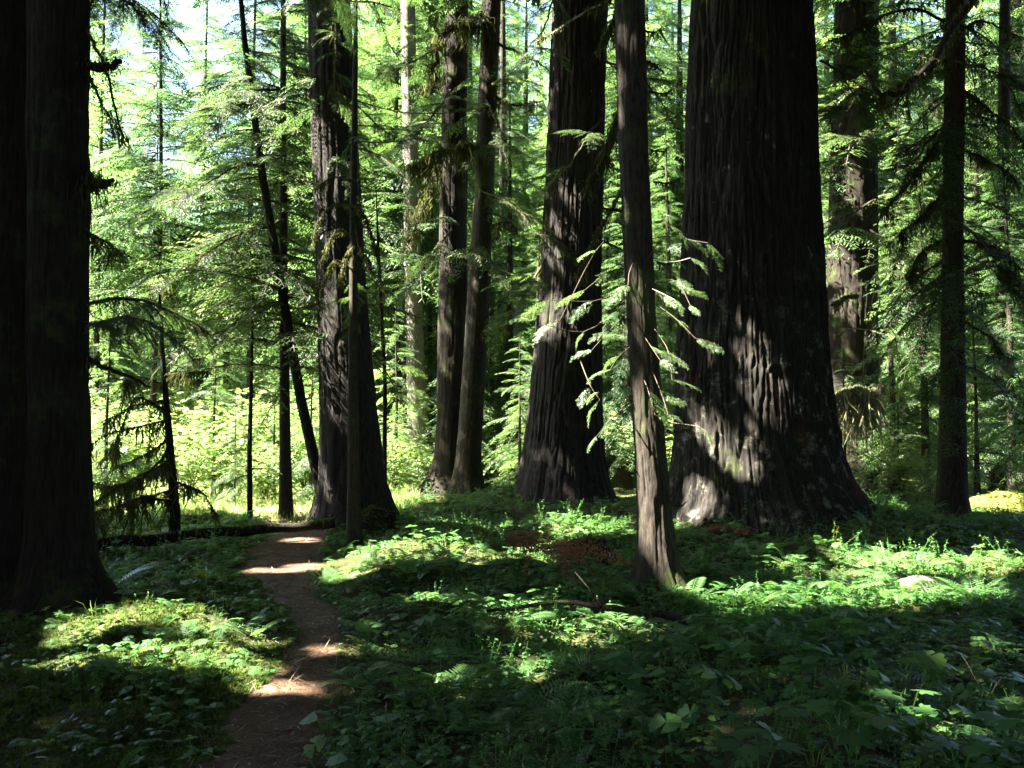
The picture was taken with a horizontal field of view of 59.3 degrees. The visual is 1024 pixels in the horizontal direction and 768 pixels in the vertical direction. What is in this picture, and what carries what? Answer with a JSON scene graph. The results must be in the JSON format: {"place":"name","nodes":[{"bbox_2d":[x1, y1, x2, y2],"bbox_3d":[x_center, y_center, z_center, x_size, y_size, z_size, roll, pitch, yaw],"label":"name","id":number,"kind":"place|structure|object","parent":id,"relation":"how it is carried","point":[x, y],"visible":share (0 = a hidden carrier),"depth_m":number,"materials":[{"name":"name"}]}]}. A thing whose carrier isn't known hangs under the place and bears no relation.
{"place":"outdoors","nodes":[
{"label":"outdoors","id":0,"kind":"place"},
{"bbox_2d":[196,513,352,767],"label":"path","id":1,"kind":"structure","parent":0,"point":[286,746],"depth_m":5.81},
{"bbox_2d":[0,452,1023,767],"bbox_3d":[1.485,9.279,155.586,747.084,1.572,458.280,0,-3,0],"label":"ground","id":2,"kind":"structure","parent":0,"point":[504,634],"depth_m":6.44,"materials":[{"name":"plant"}]},
{"bbox_2d":[89,134,149,442],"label":"conifer tree","id":3,"kind":"object","parent":2,"relation":"on","point":[114,377],"visible":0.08,"depth_m":33.30,"materials":[{"name":"green plant"}]},
{"bbox_2d":[89,331,157,517],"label":"hemlock tree","id":4,"kind":"object","parent":2,"relation":"on","point":[105,447],"visible":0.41,"depth_m":16.48,"materials":[{"name":"green plant"}]},
{"bbox_2d":[89,1,158,422],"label":"conifer tree","id":5,"kind":"object","parent":2,"relation":"on","point":[116,353],"visible":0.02,"depth_m":39.41,"materials":[{"name":"green plant"}]},
{"bbox_2d":[91,407,162,504],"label":"vine maple","id":6,"kind":"object","parent":2,"relation":"on","point":[127,450],"visible":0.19,"depth_m":18.64,"materials":[{"name":"green plant"}]},
{"bbox_2d":[89,0,201,476],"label":"hemlock tree","id":7,"kind":"object","parent":2,"relation":"on","point":[101,128],"visible":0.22,"depth_m":29.38,"materials":[{"name":"green plant"}]},
{"bbox_2d":[91,392,200,494],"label":"vine maple","id":8,"kind":"object","parent":2,"relation":"on","point":[173,427],"visible":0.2,"depth_m":20.97,"materials":[{"name":"green plant"}]},
{"bbox_2d":[92,293,220,549],"bbox_3d":[-5.328,0.760,12.636,2.431,4.257,2.204,0,-3,0],"label":"sapling","id":9,"kind":"object","parent":2,"relation":"on","point":[163,470],"visible":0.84,"depth_m":12.96,"materials":[{"name":"green plant"}]},
{"bbox_2d":[89,374,230,473],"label":"vine maple","id":10,"kind":"object","parent":2,"relation":"on","point":[94,395],"visible":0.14,"depth_m":28.18,"materials":[{"name":"green plant"}]},
{"bbox_2d":[89,0,256,481],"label":"hemlock tree","id":11,"kind":"object","parent":2,"relation":"on","point":[131,176],"visible":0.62,"depth_m":27.14,"materials":[{"name":"green plant"}]},
{"bbox_2d":[126,390,233,481],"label":"vine maple","id":12,"kind":"object","parent":2,"relation":"on","point":[182,421],"visible":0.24,"depth_m":26.15,"materials":[{"name":"green plant"}]},
{"bbox_2d":[108,417,253,502],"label":"vine maple","id":13,"kind":"object","parent":2,"relation":"on","point":[185,451],"visible":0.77,"depth_m":19.20,"materials":[{"name":"green plant"}]},
{"bbox_2d":[89,0,299,474],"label":"hemlock tree","id":14,"kind":"object","parent":2,"relation":"on","point":[205,76],"visible":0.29,"depth_m":31.49,"materials":[{"name":"green plant"}]},
{"bbox_2d":[0,0,400,619],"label":"conifer tree","id":15,"kind":"object","parent":2,"relation":"on","point":[60,564],"visible":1,"depth_m":8.28,"materials":[{"name":"brown plant"}]},
{"bbox_2d":[177,350,254,498],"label":"hemlock tree","id":16,"kind":"object","parent":2,"relation":"on","point":[210,423],"visible":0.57,"depth_m":20.96,"materials":[{"name":"green plant"}]},
{"bbox_2d":[96,515,337,549],"bbox_3d":[-4.299,2.186,12.550,3.706,0.628,0.712,1,-3,-25],"label":"fallen log","id":17,"kind":"object","parent":2,"relation":"on","point":[248,530],"visible":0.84,"depth_m":12.40,"materials":[{"name":"wood"}]},
{"bbox_2d":[134,361,307,473],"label":"vine maple","id":18,"kind":"object","parent":2,"relation":"on","point":[225,385],"visible":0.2,"depth_m":28.85,"materials":[{"name":"green plant"}]},
{"bbox_2d":[129,0,317,480],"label":"hemlock tree","id":19,"kind":"object","parent":2,"relation":"on","point":[262,18],"visible":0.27,"depth_m":27.92,"materials":[{"name":"green plant"}]},
{"bbox_2d":[183,406,272,494],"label":"vine maple","id":20,"kind":"object","parent":2,"relation":"on","point":[242,446],"visible":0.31,"depth_m":21.48,"materials":[{"name":"green plant"}]},
{"bbox_2d":[189,222,266,441],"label":"conifer tree","id":21,"kind":"object","parent":2,"relation":"on","point":[220,377],"visible":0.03,"depth_m":35.48,"materials":[{"name":"green plant"}]},
{"bbox_2d":[173,379,295,478],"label":"vine maple","id":22,"kind":"object","parent":2,"relation":"on","point":[217,412],"visible":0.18,"depth_m":25.41,"materials":[{"name":"green plant"}]},
{"bbox_2d":[210,409,262,506],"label":"hemlock tree","id":23,"kind":"object","parent":2,"relation":"on","point":[234,489],"visible":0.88,"depth_m":18.39,"materials":[{"name":"green plant"}]},
{"bbox_2d":[209,290,292,521],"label":"sapling","id":24,"kind":"object","parent":2,"relation":"on","point":[249,459],"visible":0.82,"depth_m":15.46,"materials":[{"name":"green plant"}]},
{"bbox_2d":[135,0,372,490],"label":"conifer tree","id":25,"kind":"object","parent":2,"relation":"on","point":[250,60],"visible":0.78,"depth_m":15.62,"materials":[{"name":"green plant"}]},
{"bbox_2d":[199,388,318,489],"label":"vine maple","id":26,"kind":"object","parent":2,"relation":"on","point":[316,433],"visible":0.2,"depth_m":20.55,"materials":[{"name":"green plant"}]},
{"bbox_2d":[208,439,316,499],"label":"vine maple","id":27,"kind":"object","parent":2,"relation":"on","point":[260,480],"visible":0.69,"depth_m":19.34,"materials":[{"name":"green plant"}]},
{"bbox_2d":[109,0,425,518],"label":"conifer tree","id":28,"kind":"object","parent":2,"relation":"on","point":[291,46],"visible":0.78,"depth_m":15.82,"materials":[{"name":"green plant"}]},
{"bbox_2d":[184,0,379,473],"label":"hemlock tree","id":29,"kind":"object","parent":2,"relation":"on","point":[262,252],"visible":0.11,"depth_m":30.15,"materials":[{"name":"green plant"}]},
{"bbox_2d":[258,358,318,502],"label":"hemlock tree","id":30,"kind":"object","parent":2,"relation":"on","point":[309,478],"visible":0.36,"depth_m":19.38,"materials":[{"name":"green plant"}]},
{"bbox_2d":[220,372,410,485],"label":"vine maple","id":31,"kind":"object","parent":2,"relation":"on","point":[296,415],"visible":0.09,"depth_m":24.24,"materials":[{"name":"green plant"}]},
{"bbox_2d":[264,0,406,532],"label":"conifer tree","id":32,"kind":"object","parent":2,"relation":"on","point":[329,80],"visible":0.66,"depth_m":14.73,"materials":[{"name":"brown plant"}]},
{"bbox_2d":[253,11,437,381],"bbox_3d":[-4.513,-3.911,26.235,5.463,14.756,5.513,0,-3,-4],"label":"hemlock tree","id":33,"kind":"object","parent":2,"relation":"on","point":[374,226],"visible":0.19,"depth_m":25.92,"materials":[{"name":"green plant"}]},
{"bbox_2d":[308,94,436,464],"bbox_3d":[-4.222,-2.769,26.939,4.292,12.498,4.105,0,-3,8],"label":"hemlock tree","id":34,"kind":"object","parent":2,"relation":"on","point":[388,357],"visible":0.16,"depth_m":27.15,"materials":[{"name":"green plant"}]},
{"bbox_2d":[253,0,505,415],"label":"hemlock tree","id":35,"kind":"object","parent":2,"relation":"on","point":[373,70],"visible":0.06,"depth_m":31.40,"materials":[{"name":"green plant"}]},
{"bbox_2d":[361,505,398,533],"bbox_3d":[-2.195,2.278,14.118,0.914,0.817,0.777,0,-3,0],"label":"mossy stump","id":36,"kind":"object","parent":2,"relation":"on","point":[374,518],"visible":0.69,"depth_m":13.93,"materials":[{"name":"green plant"}]},
{"bbox_2d":[376,189,386,479],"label":"sapling","id":37,"kind":"object","parent":2,"relation":"on","point":[384,441],"visible":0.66,"depth_m":18.00,"materials":[{"name":"brown plant"}]},
{"bbox_2d":[373,311,435,488],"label":"hemlock tree","id":38,"kind":"object","parent":2,"relation":"on","point":[396,408],"visible":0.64,"depth_m":22.47,"materials":[{"name":"green plant"}]},
{"bbox_2d":[381,423,433,492],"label":"vine maple","id":39,"kind":"object","parent":2,"relation":"on","point":[399,463],"visible":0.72,"depth_m":20.21,"materials":[{"name":"green plant"}]},
{"bbox_2d":[310,0,505,551],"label":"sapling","id":40,"kind":"object","parent":2,"relation":"on","point":[354,530],"visible":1,"depth_m":12.39,"materials":[{"name":"green plant"}]},
{"bbox_2d":[365,548,455,573],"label":"fern","id":41,"kind":"object","parent":2,"relation":"on","point":[409,562],"visible":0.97,"depth_m":9.34,"materials":[{"name":"green plant"}]},
{"bbox_2d":[287,0,535,486],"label":"hemlock tree","id":42,"kind":"object","parent":2,"relation":"on","point":[378,185],"visible":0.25,"depth_m":26.83,"materials":[{"name":"green plant"}]},
{"bbox_2d":[358,0,474,484],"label":"conifer tree","id":43,"kind":"object","parent":2,"relation":"on","point":[415,337],"visible":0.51,"depth_m":25.09,"materials":[{"name":"green plant"}]},
{"bbox_2d":[364,0,488,498],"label":"conifer tree","id":44,"kind":"object","parent":2,"relation":"on","point":[453,223],"visible":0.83,"depth_m":20.11,"materials":[{"name":"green plant"}]},
{"bbox_2d":[387,202,491,480],"bbox_3d":[-2.459,-1.132,27.960,3.580,9.651,3.998,2,-3,-28],"label":"hemlock tree","id":45,"kind":"object","parent":2,"relation":"on","point":[430,340],"visible":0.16,"depth_m":28.02,"materials":[{"name":"green plant"}]},
{"bbox_2d":[384,663,504,698],"bbox_3d":[-0.416,1.783,5.378,0.714,0.222,0.552,1,-3,-22],"label":"fern","id":46,"kind":"object","parent":2,"relation":"on","point":[454,676],"visible":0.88,"depth_m":5.45,"materials":[{"name":"green plant"}]},
{"bbox_2d":[379,0,533,475],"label":"conifer tree","id":47,"kind":"object","parent":2,"relation":"on","point":[475,99],"visible":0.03,"depth_m":33.63,"materials":[{"name":"green plant"}]},
{"bbox_2d":[409,243,515,478],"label":"hemlock tree","id":48,"kind":"object","parent":2,"relation":"on","point":[434,427],"visible":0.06,"depth_m":24.68,"materials":[{"name":"green plant"}]},
{"bbox_2d":[423,0,531,432],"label":"conifer tree","id":49,"kind":"object","parent":2,"relation":"on","point":[477,7],"visible":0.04,"depth_m":40.88,"materials":[{"name":"green plant"}]},
{"bbox_2d":[393,0,580,494],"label":"conifer tree","id":50,"kind":"object","parent":2,"relation":"on","point":[467,474],"visible":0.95,"depth_m":19.45,"materials":[{"name":"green plant"}]},
{"bbox_2d":[430,93,544,479],"bbox_3d":[-0.222,-2.692,26.996,4.292,12.498,4.105,-3,-4,44],"label":"hemlock tree","id":51,"kind":"object","parent":2,"relation":"on","point":[509,267],"visible":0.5,"depth_m":27.07,"materials":[{"name":"green plant"}]},
{"bbox_2d":[432,0,544,469],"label":"conifer tree","id":52,"kind":"object","parent":2,"relation":"on","point":[514,187],"visible":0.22,"depth_m":35.12,"materials":[{"name":"green plant"}]},
{"bbox_2d":[496,1,504,480],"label":"tree trunk","id":53,"kind":"object","parent":2,"relation":"on","point":[502,60],"visible":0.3,"depth_m":29.32,"materials":[{"name":"brown plant"}]},
{"bbox_2d":[482,429,522,485],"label":"vine maple","id":54,"kind":"object","parent":2,"relation":"on","point":[497,472],"visible":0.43,"depth_m":24.76,"materials":[{"name":"green plant"}]},
{"bbox_2d":[451,604,558,633],"bbox_3d":[-0.056,1.832,7.023,0.881,0.156,0.798,0,-3,0],"label":"fern","id":55,"kind":"object","parent":2,"relation":"on","point":[546,616],"visible":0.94,"depth_m":6.95,"materials":[{"name":"green plant"}]},
{"bbox_2d":[483,337,532,486],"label":"hemlock tree","id":56,"kind":"object","parent":2,"relation":"on","point":[520,436],"visible":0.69,"depth_m":23.00,"materials":[{"name":"green plant"}]},
{"bbox_2d":[482,231,540,472],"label":"hemlock tree","id":57,"kind":"object","parent":2,"relation":"on","point":[530,337],"visible":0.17,"depth_m":24.67,"materials":[{"name":"green plant"}]},
{"bbox_2d":[0,475,1023,767],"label":"ground cover","id":58,"kind":"object","parent":2,"relation":"on","point":[780,633],"visible":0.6,"depth_m":6.36,"materials":[{"name":"green plant"}]},
{"bbox_2d":[486,572,690,635],"bbox_3d":[0.609,1.724,7.145,1.623,0.408,0.298,-1,-3,15],"label":"fallen branch","id":59,"kind":"object","parent":58,"relation":"on","point":[670,616],"visible":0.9,"depth_m":7.10,"materials":[{"name":"wood"}]},
{"bbox_2d":[0,507,1023,767],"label":"moss","id":60,"kind":"object","parent":2,"relation":"on","point":[110,681],"visible":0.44,"depth_m":5.82,"materials":[{"name":"plant"}]},
{"bbox_2d":[7,512,1023,767],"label":"leaf litter","id":61,"kind":"object","parent":2,"relation":"on","point":[319,658],"visible":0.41,"depth_m":6.00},
{"bbox_2d":[488,0,547,450],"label":"conifer tree","id":62,"kind":"object","parent":2,"relation":"on","point":[526,45],"visible":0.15,"depth_m":42.03,"materials":[{"name":"green plant"}]},
{"bbox_2d":[464,677,597,721],"bbox_3d":[0.141,1.830,5.200,0.770,0.153,0.649,1,-3,-19],"label":"fern","id":63,"kind":"object","parent":2,"relation":"on","point":[479,684],"visible":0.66,"depth_m":5.26,"materials":[{"name":"green plant"}]},
{"bbox_2d":[500,529,580,577],"bbox_3d":[0.308,1.762,9.131,0.877,0.543,1.137,0,-3,0],"label":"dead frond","id":64,"kind":"object","parent":2,"relation":"on","point":[512,539],"visible":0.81,"depth_m":9.26,"materials":[{"name":"brown plant"}]},
{"bbox_2d":[441,0,686,504],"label":"old growth tree","id":65,"kind":"object","parent":2,"relation":"on","point":[557,460],"visible":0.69,"depth_m":18.60,"materials":[{"name":"brown plant"}]},
{"bbox_2d":[511,0,624,467],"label":"conifer tree","id":66,"kind":"object","parent":2,"relation":"on","point":[541,153],"visible":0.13,"depth_m":36.36,"materials":[{"name":"green plant"}]},
{"bbox_2d":[540,536,632,592],"bbox_3d":[0.675,1.761,8.533,0.906,0.589,0.603,-1,-3,11],"label":"dead frond","id":67,"kind":"object","parent":2,"relation":"on","point":[561,550],"visible":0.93,"depth_m":8.69,"materials":[{"name":"brown plant"}]},
{"bbox_2d":[562,530,617,570],"bbox_3d":[0.909,2.064,10.516,0.746,0.702,0.707,0,-3,0],"label":"rotten stump","id":68,"kind":"object","parent":2,"relation":"on","point":[590,537],"visible":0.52,"depth_m":10.38,"materials":[{"name":"wood"}]},
{"bbox_2d":[518,0,687,469],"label":"conifer tree","id":69,"kind":"object","parent":2,"relation":"on","point":[610,75],"visible":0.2,"depth_m":37.02,"materials":[{"name":"green plant"}]},
{"bbox_2d":[520,0,723,601],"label":"conifer tree","id":70,"kind":"object","parent":2,"relation":"on","point":[656,555],"visible":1,"depth_m":8.94,"materials":[{"name":"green plant"}]},
{"bbox_2d":[601,183,658,475],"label":"hemlock tree","id":71,"kind":"object","parent":2,"relation":"on","point":[608,255],"visible":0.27,"depth_m":33.12,"materials":[{"name":"green plant"}]},
{"bbox_2d":[601,136,676,489],"bbox_3d":[3.000,-1.705,25.187,4.397,10.616,3.938,0,-3,9],"label":"hemlock tree","id":72,"kind":"object","parent":2,"relation":"on","point":[626,482],"visible":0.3,"depth_m":24.81,"materials":[{"name":"green plant"}]},
{"bbox_2d":[606,243,677,482],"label":"hemlock tree","id":73,"kind":"object","parent":2,"relation":"on","point":[668,395],"visible":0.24,"depth_m":25.57,"materials":[{"name":"green plant"}]},
{"bbox_2d":[604,123,682,456],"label":"hemlock tree","id":74,"kind":"object","parent":2,"relation":"on","point":[668,255],"visible":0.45,"depth_m":30.28,"materials":[{"name":"green plant"}]},
{"bbox_2d":[605,0,689,428],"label":"conifer tree","id":75,"kind":"object","parent":2,"relation":"on","point":[647,18],"visible":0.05,"depth_m":44.54,"materials":[{"name":"green plant"}]},
{"bbox_2d":[608,0,690,391],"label":"conifer tree","id":76,"kind":"object","parent":2,"relation":"on","point":[679,19],"visible":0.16,"depth_m":38.78,"materials":[{"name":"green plant"}]},
{"bbox_2d":[711,728,807,767],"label":"broadleaf plant","id":77,"kind":"object","parent":2,"relation":"on","point":[753,752],"visible":1,"depth_m":3.75,"materials":[{"name":"green plant"}]},
{"bbox_2d":[658,0,904,421],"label":"conifer tree","id":78,"kind":"object","parent":2,"relation":"on","point":[828,9],"visible":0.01,"depth_m":33.94,"materials":[{"name":"green plant"}]},
{"bbox_2d":[668,0,913,538],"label":"old growth tree","id":79,"kind":"object","parent":2,"relation":"on","point":[760,408],"visible":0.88,"depth_m":15.09,"materials":[{"name":"brown plant"}]},
{"bbox_2d":[793,566,894,591],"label":"fern","id":80,"kind":"object","parent":2,"relation":"on","point":[823,583],"visible":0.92,"depth_m":8.79,"materials":[{"name":"green plant"}]},
{"bbox_2d":[796,697,906,758],"bbox_3d":[1.488,1.517,3.885,0.452,0.224,0.378,0,-3,0],"label":"broadleaf plant","id":81,"kind":"object","parent":2,"relation":"on","point":[820,706],"visible":0.97,"depth_m":3.86,"materials":[{"name":"green plant"}]},
{"bbox_2d":[831,348,884,497],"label":"hemlock tree","id":82,"kind":"object","parent":2,"relation":"on","point":[856,473],"visible":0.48,"depth_m":21.46,"materials":[{"name":"green plant"}]},
{"bbox_2d":[815,1,926,460],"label":"conifer tree","id":83,"kind":"object","parent":2,"relation":"on","point":[880,183],"visible":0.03,"depth_m":35.17,"materials":[{"name":"green plant"}]},
{"bbox_2d":[844,204,939,489],"bbox_3d":[10.308,-0.710,24.109,3.332,8.416,3.407,-1,-3,22],"label":"hemlock tree","id":84,"kind":"object","parent":2,"relation":"on","point":[892,401],"visible":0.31,"depth_m":23.93,"materials":[{"name":"green plant"}]},
{"bbox_2d":[869,439,931,499],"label":"vine maple","id":85,"kind":"object","parent":2,"relation":"on","point":[896,472],"visible":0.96,"depth_m":19.73,"materials":[{"name":"green plant"}]},
{"bbox_2d":[846,566,956,603],"bbox_3d":[3.850,1.950,8.791,0.974,0.236,0.976,1,-3,-26],"label":"fern","id":86,"kind":"object","parent":2,"relation":"on","point":[875,569],"visible":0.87,"depth_m":8.68,"materials":[{"name":"green plant"}]},
{"bbox_2d":[813,0,991,491],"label":"conifer tree","id":87,"kind":"object","parent":2,"relation":"on","point":[852,172],"visible":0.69,"depth_m":24.49,"materials":[{"name":"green plant"}]},
{"bbox_2d":[871,688,940,724],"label":"broadleaf plant","id":88,"kind":"object","parent":2,"relation":"on","point":[888,695],"visible":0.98,"depth_m":4.37,"materials":[{"name":"green plant"}]},
{"bbox_2d":[826,0,990,465],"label":"conifer tree","id":89,"kind":"object","parent":2,"relation":"on","point":[894,36],"visible":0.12,"depth_m":36.62,"materials":[{"name":"green plant"}]},
{"bbox_2d":[878,115,938,476],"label":"hemlock tree","id":90,"kind":"object","parent":2,"relation":"on","point":[885,363],"visible":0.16,"depth_m":29.16,"materials":[{"name":"green plant"}]},
{"bbox_2d":[820,0,1023,521],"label":"conifer tree","id":91,"kind":"object","parent":2,"relation":"on","point":[950,51],"visible":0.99,"depth_m":16.72,"materials":[{"name":"green plant"}]},
{"bbox_2d":[842,146,1004,492],"bbox_3d":[10.662,-1.353,23.163,3.998,9.651,3.580,3,-4,-45],"label":"hemlock tree","id":92,"kind":"object","parent":2,"relation":"on","point":[926,419],"visible":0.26,"depth_m":22.95,"materials":[{"name":"green plant"}]},
{"bbox_2d":[878,0,992,457],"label":"conifer tree","id":93,"kind":"object","parent":2,"relation":"on","point":[931,123],"visible":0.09,"depth_m":41.42,"materials":[{"name":"green plant"}]},
{"bbox_2d":[896,46,1023,479],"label":"hemlock tree","id":94,"kind":"object","parent":2,"relation":"on","point":[976,177],"visible":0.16,"depth_m":27.08,"materials":[{"name":"green plant"}]},
{"bbox_2d":[918,733,1001,767],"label":"broadleaf plant","id":95,"kind":"object","parent":2,"relation":"on","point":[983,744],"visible":0.98,"depth_m":3.72,"materials":[{"name":"green plant"}]},
{"bbox_2d":[908,0,1023,491],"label":"conifer tree","id":96,"kind":"object","parent":2,"relation":"on","point":[1004,12],"visible":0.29,"depth_m":24.31,"materials":[{"name":"green plant"}]},
{"bbox_2d":[918,300,1023,497],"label":"hemlock tree","id":97,"kind":"object","parent":2,"relation":"on","point":[976,473],"visible":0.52,"depth_m":20.36,"materials":[{"name":"green plant"}]},
{"bbox_2d":[926,0,1023,466],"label":"conifer tree","id":98,"kind":"object","parent":2,"relation":"on","point":[1019,236],"visible":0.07,"depth_m":37.06,"materials":[{"name":"green plant"}]},
{"bbox_2d":[929,0,1023,458],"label":"conifer tree","id":99,"kind":"object","parent":2,"relation":"on","point":[979,120],"visible":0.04,"depth_m":42.57,"materials":[{"name":"green plant"}]},
{"bbox_2d":[933,133,1023,491],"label":"hemlock tree","id":100,"kind":"object","parent":2,"relation":"on","point":[1010,383],"visible":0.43,"depth_m":22.01,"materials":[{"name":"green plant"}]},
{"bbox_2d":[968,215,1023,486],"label":"hemlock tree","id":101,"kind":"object","parent":2,"relation":"on","point":[1018,447],"visible":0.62,"depth_m":20.47,"materials":[{"name":"green plant"}]},
{"bbox_2d":[969,488,1023,513],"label":"mossy rock","id":102,"kind":"object","parent":2,"relation":"on","point":[1008,498],"visible":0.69,"depth_m":18.40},
{"bbox_2d":[0,476,1023,767],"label":"grass","id":103,"kind":"structure","parent":0,"point":[408,490],"depth_m":15.95,"materials":[{"name":"green plant"}]},
{"bbox_2d":[89,0,998,247],"label":"sky","id":104,"kind":"structure","parent":0,"point":[185,18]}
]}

